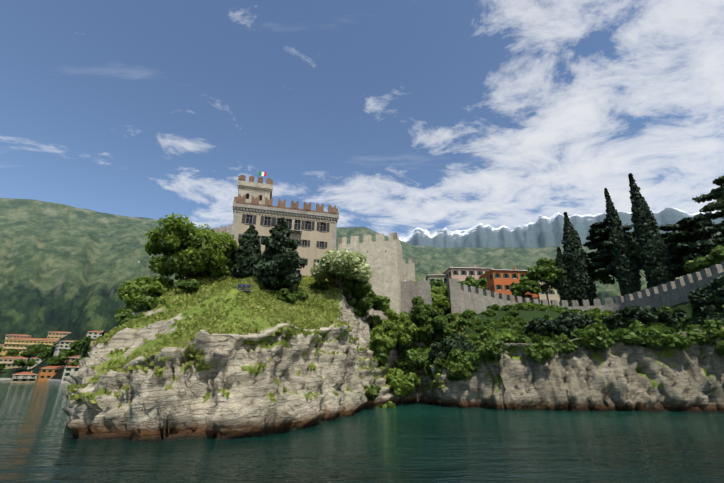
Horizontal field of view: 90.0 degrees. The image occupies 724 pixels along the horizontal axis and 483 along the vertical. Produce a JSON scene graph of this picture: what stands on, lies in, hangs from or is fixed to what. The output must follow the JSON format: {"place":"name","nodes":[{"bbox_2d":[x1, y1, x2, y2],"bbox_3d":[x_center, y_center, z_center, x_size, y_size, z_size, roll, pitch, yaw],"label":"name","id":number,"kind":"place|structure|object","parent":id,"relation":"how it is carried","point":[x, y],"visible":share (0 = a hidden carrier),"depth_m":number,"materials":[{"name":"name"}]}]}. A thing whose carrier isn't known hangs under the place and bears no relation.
{"place":"outdoors","nodes":[
{"label":"outdoors","id":0,"kind":"place"},
{"bbox_2d":[0,378,61,381],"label":"quay wall","id":1,"kind":"structure","parent":0,"point":[56,380],"depth_m":248.55,"materials":[{"name":"beige stone"}]},
{"bbox_2d":[10,371,37,382],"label":"village house","id":2,"kind":"structure","parent":1,"relation":"on","point":[25,377],"depth_m":214.08,"materials":[{"name":"paint"}]},
{"bbox_2d":[206,225,231,234],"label":"castle curtain wall","id":3,"kind":"structure","parent":0,"point":[225,229],"depth_m":83.50,"materials":[{"name":"grey stone"}]},
{"bbox_2d":[237,171,272,204],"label":"castle tower","id":4,"kind":"structure","parent":0,"point":[250,188],"depth_m":87.95,"materials":[{"name":"beige stone"}]},
{"bbox_2d":[0,198,720,379],"bbox_3d":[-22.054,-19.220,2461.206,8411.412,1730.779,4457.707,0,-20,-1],"label":"forested hills","id":5,"kind":"structure","parent":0,"point":[65,268],"depth_m":1785.74,"materials":[{"name":"green plant"}]},
{"bbox_2d":[0,356,27,368],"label":"village house","id":6,"kind":"structure","parent":5,"relation":"on","point":[8,360],"depth_m":337.10,"materials":[{"name":"paint"}]},
{"bbox_2d":[5,334,31,338],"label":"village house","id":7,"kind":"structure","parent":5,"relation":"on","point":[17,336],"depth_m":450.19,"materials":[{"name":"paint"}]},
{"bbox_2d":[1,337,58,355],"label":"village house","id":8,"kind":"structure","parent":5,"relation":"on","point":[19,344],"depth_m":388.16,"materials":[{"name":"paint"}]},
{"bbox_2d":[27,357,44,368],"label":"village house","id":9,"kind":"structure","parent":5,"relation":"on","point":[38,360],"depth_m":339.20,"materials":[{"name":"paint"}]},
{"bbox_2d":[0,337,94,371],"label":"village trees","id":10,"kind":"object","parent":5,"relation":"on","point":[44,350],"visible":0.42,"depth_m":318.83,"materials":[{"name":"green plant"}]},
{"bbox_2d":[36,365,63,380],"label":"village house","id":11,"kind":"structure","parent":5,"relation":"on","point":[46,373],"depth_m":254.99,"materials":[{"name":"paint"}]},
{"bbox_2d":[47,331,71,339],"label":"village house","id":12,"kind":"structure","parent":5,"relation":"on","point":[56,335],"depth_m":417.91,"materials":[{"name":"paint"}]},
{"bbox_2d":[54,340,75,355],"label":"village house","id":13,"kind":"structure","parent":5,"relation":"on","point":[63,344],"depth_m":302.22,"materials":[{"name":"paint"}]},
{"bbox_2d":[61,365,78,382],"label":"village house","id":14,"kind":"structure","parent":5,"relation":"on","point":[68,371],"depth_m":196.42,"materials":[{"name":"paint"}]},
{"bbox_2d":[67,355,80,363],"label":"village house","id":15,"kind":"structure","parent":5,"relation":"on","point":[71,359],"depth_m":224.92,"materials":[{"name":"paint"}]},
{"bbox_2d":[47,329,109,359],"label":"trees","id":16,"kind":"object","parent":5,"relation":"on","point":[85,346],"visible":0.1,"depth_m":242.31,"materials":[{"name":"green plant"}]},
{"bbox_2d":[86,330,103,338],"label":"village house","id":17,"kind":"structure","parent":5,"relation":"on","point":[93,334],"depth_m":332.18,"materials":[{"name":"paint"}]},
{"bbox_2d":[0,380,723,482],"bbox_3d":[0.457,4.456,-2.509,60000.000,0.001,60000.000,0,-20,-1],"label":"lake water","id":18,"kind":"structure","parent":0,"point":[416,443],"depth_m":25.17,"materials":[{"name":"teal liquid"}]},
{"bbox_2d":[0,0,723,236],"label":"sky","id":19,"kind":"structure","parent":0,"point":[400,116],"materials":[{"name":"blue"}]},
{"bbox_2d":[61,274,723,441],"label":"rocky cliff","id":20,"kind":"structure","parent":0,"point":[620,376],"depth_m":41.35,"materials":[{"name":"rock"},{"name":"stone"}]},
{"bbox_2d":[114,278,199,324],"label":"slope shrubs","id":21,"kind":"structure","parent":20,"relation":"on","point":[122,316],"depth_m":51.90,"materials":[{"name":"green plant"}]},
{"bbox_2d":[117,213,238,309],"bbox_3d":[-30.075,5.583,61.540,18.297,19.839,14.329,0,-20,-1],"label":"broadleaf tree","id":22,"kind":"object","parent":20,"relation":"on","point":[188,250],"visible":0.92,"depth_m":58.78,"materials":[{"name":"green plant"}]},
{"bbox_2d":[237,284,250,291],"bbox_3d":[-16.324,6.431,50.040,1.850,1.100,0.350,2,-38,-5],"label":"floodlight trio","id":23,"kind":"object","parent":20,"relation":"on","point":[239,286],"visible":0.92,"depth_m":50.12,"materials":[{"name":"grey"}]},
{"bbox_2d":[232,225,261,278],"bbox_3d":[-20.267,2.239,64.665,5.133,11.295,5.142,0,-20,-1],"label":"slim conifer","id":24,"kind":"object","parent":20,"relation":"on","point":[247,256],"visible":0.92,"depth_m":62.87,"materials":[{"name":"green plant"}]},
{"bbox_2d":[250,217,306,290],"bbox_3d":[-14.493,2.353,63.623,9.398,14.193,11.285,4,-20,-12],"label":"conifer tree","id":25,"kind":"object","parent":20,"relation":"on","point":[276,266],"visible":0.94,"depth_m":60.66,"materials":[{"name":"green plant"}]},
{"bbox_2d":[231,194,338,275],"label":"castle","id":26,"kind":"structure","parent":20,"relation":"on","point":[313,232],"depth_m":74.96,"materials":[{"name":"beige stone"}]},
{"bbox_2d":[67,272,503,407],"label":"grass tufts","id":27,"kind":"object","parent":20,"relation":"on","point":[303,318],"visible":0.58,"depth_m":43.43,"materials":[{"name":"green plant"}]},
{"bbox_2d":[258,280,327,302],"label":"bushes","id":28,"kind":"object","parent":20,"relation":"on","point":[289,295],"visible":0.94,"depth_m":58.83,"materials":[{"name":"green plant"}]},
{"bbox_2d":[310,248,372,291],"bbox_3d":[-3.548,6.059,63.823,11.219,9.599,10.335,-15,-25,36],"label":"flowering tree","id":29,"kind":"object","parent":20,"relation":"on","point":[334,265],"visible":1,"depth_m":61.73,"materials":[{"name":"green plant"}]},
{"bbox_2d":[338,232,402,319],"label":"castle bastion","id":30,"kind":"object","parent":20,"relation":"on","point":[384,260],"visible":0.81,"depth_m":75.10,"materials":[{"name":"stone"}]},
{"bbox_2d":[367,309,428,404],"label":"trees","id":31,"kind":"object","parent":20,"relation":"on","point":[391,331],"visible":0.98,"depth_m":63.48,"materials":[{"name":"green plant"}]},
{"bbox_2d":[336,278,473,407],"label":"gully shrubs","id":32,"kind":"object","parent":20,"relation":"on","point":[431,318],"visible":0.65,"depth_m":65.47,"materials":[{"name":"green plant"}]},
{"bbox_2d":[402,259,414,280],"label":"castle wall","id":33,"kind":"structure","parent":20,"relation":"on","point":[408,271],"depth_m":85.80,"materials":[{"name":"stone"}]},
{"bbox_2d":[400,280,431,313],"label":"stone wall","id":34,"kind":"structure","parent":20,"relation":"on","point":[410,290],"depth_m":74.97,"materials":[{"name":"stone"}]},
{"bbox_2d":[431,285,449,314],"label":"gully trees","id":35,"kind":"object","parent":20,"relation":"on","point":[440,298],"visible":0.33,"depth_m":81.73,"materials":[{"name":"green plant"}]},
{"bbox_2d":[443,265,493,281],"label":"pink house","id":36,"kind":"structure","parent":20,"relation":"on","point":[461,274],"depth_m":120.77,"materials":[{"name":"paint"}]},
{"bbox_2d":[479,267,539,302],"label":"orange house","id":37,"kind":"structure","parent":20,"relation":"on","point":[499,281],"depth_m":111.82,"materials":[{"name":"paint"}]},
{"bbox_2d":[348,325,695,338],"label":"cliff tufts","id":38,"kind":"object","parent":20,"relation":"on","point":[611,333],"visible":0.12,"depth_m":54.86,"materials":[{"name":"green plant"}]},
{"bbox_2d":[474,302,611,342],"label":"bushes","id":39,"kind":"object","parent":20,"relation":"on","point":[504,336],"visible":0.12,"depth_m":68.14,"materials":[{"name":"green plant"}]},
{"bbox_2d":[428,275,723,362],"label":"bushes","id":40,"kind":"object","parent":20,"relation":"on","point":[701,299],"visible":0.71,"depth_m":58.43,"materials":[{"name":"green plant"}]},
{"bbox_2d":[430,305,723,380],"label":"bushes","id":41,"kind":"object","parent":20,"relation":"on","point":[596,336],"visible":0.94,"depth_m":54.13,"materials":[{"name":"green plant"}]},
{"bbox_2d":[457,301,705,346],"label":"dark shrubs","id":42,"kind":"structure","parent":20,"relation":"on","point":[506,321],"depth_m":71.99,"materials":[{"name":"green plant"}]},
{"bbox_2d":[446,261,723,313],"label":"crenellated wall","id":43,"kind":"structure","parent":20,"relation":"on","point":[463,297],"depth_m":82.85,"materials":[{"name":"stone"}]},
{"bbox_2d":[398,208,723,247],"bbox_3d":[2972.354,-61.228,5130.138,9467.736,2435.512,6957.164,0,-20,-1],"label":"snowy mountain range","id":44,"kind":"structure","parent":0,"point":[542,231],"depth_m":6459.76,"materials":[{"name":"grey stone"}]},
{"label":"terrace wall","id":45,"kind":"structure","parent":0,"visible":0},
{"bbox_2d":[425,274,446,283],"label":"beige house","id":46,"kind":"structure","parent":45,"relation":"on","point":[433,277],"depth_m":124.89,"materials":[{"name":"paint"}]},
{"bbox_2d":[538,280,560,305],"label":"house","id":47,"kind":"structure","parent":45,"relation":"on","point":[553,294],"depth_m":120.53,"materials":[{"name":"paint"}]},
{"bbox_2d":[430,231,723,305],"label":"trees","id":48,"kind":"object","parent":45,"relation":"on","point":[548,274],"visible":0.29,"depth_m":98.50,"materials":[{"name":"green plant"}]},
{"bbox_2d":[561,212,597,305],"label":"cypress tree","id":49,"kind":"object","parent":45,"relation":"on","point":[575,256],"visible":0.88,"depth_m":98.33,"materials":[{"name":"green plant"}]},
{"bbox_2d":[556,173,675,306],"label":"cypress trees","id":50,"kind":"object","parent":45,"relation":"on","point":[651,246],"visible":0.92,"depth_m":88.38,"materials":[{"name":"green plant"}]},
{"bbox_2d":[582,215,723,301],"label":"conifer trees","id":51,"kind":"object","parent":45,"relation":"on","point":[695,240],"visible":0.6,"depth_m":84.34,"materials":[{"name":"green plant"}]},
{"bbox_2d":[691,175,723,238],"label":"pine","id":52,"kind":"object","parent":45,"relation":"on","point":[717,194],"visible":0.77,"depth_m":90.33,"materials":[{"name":"green plant"}]}
]}

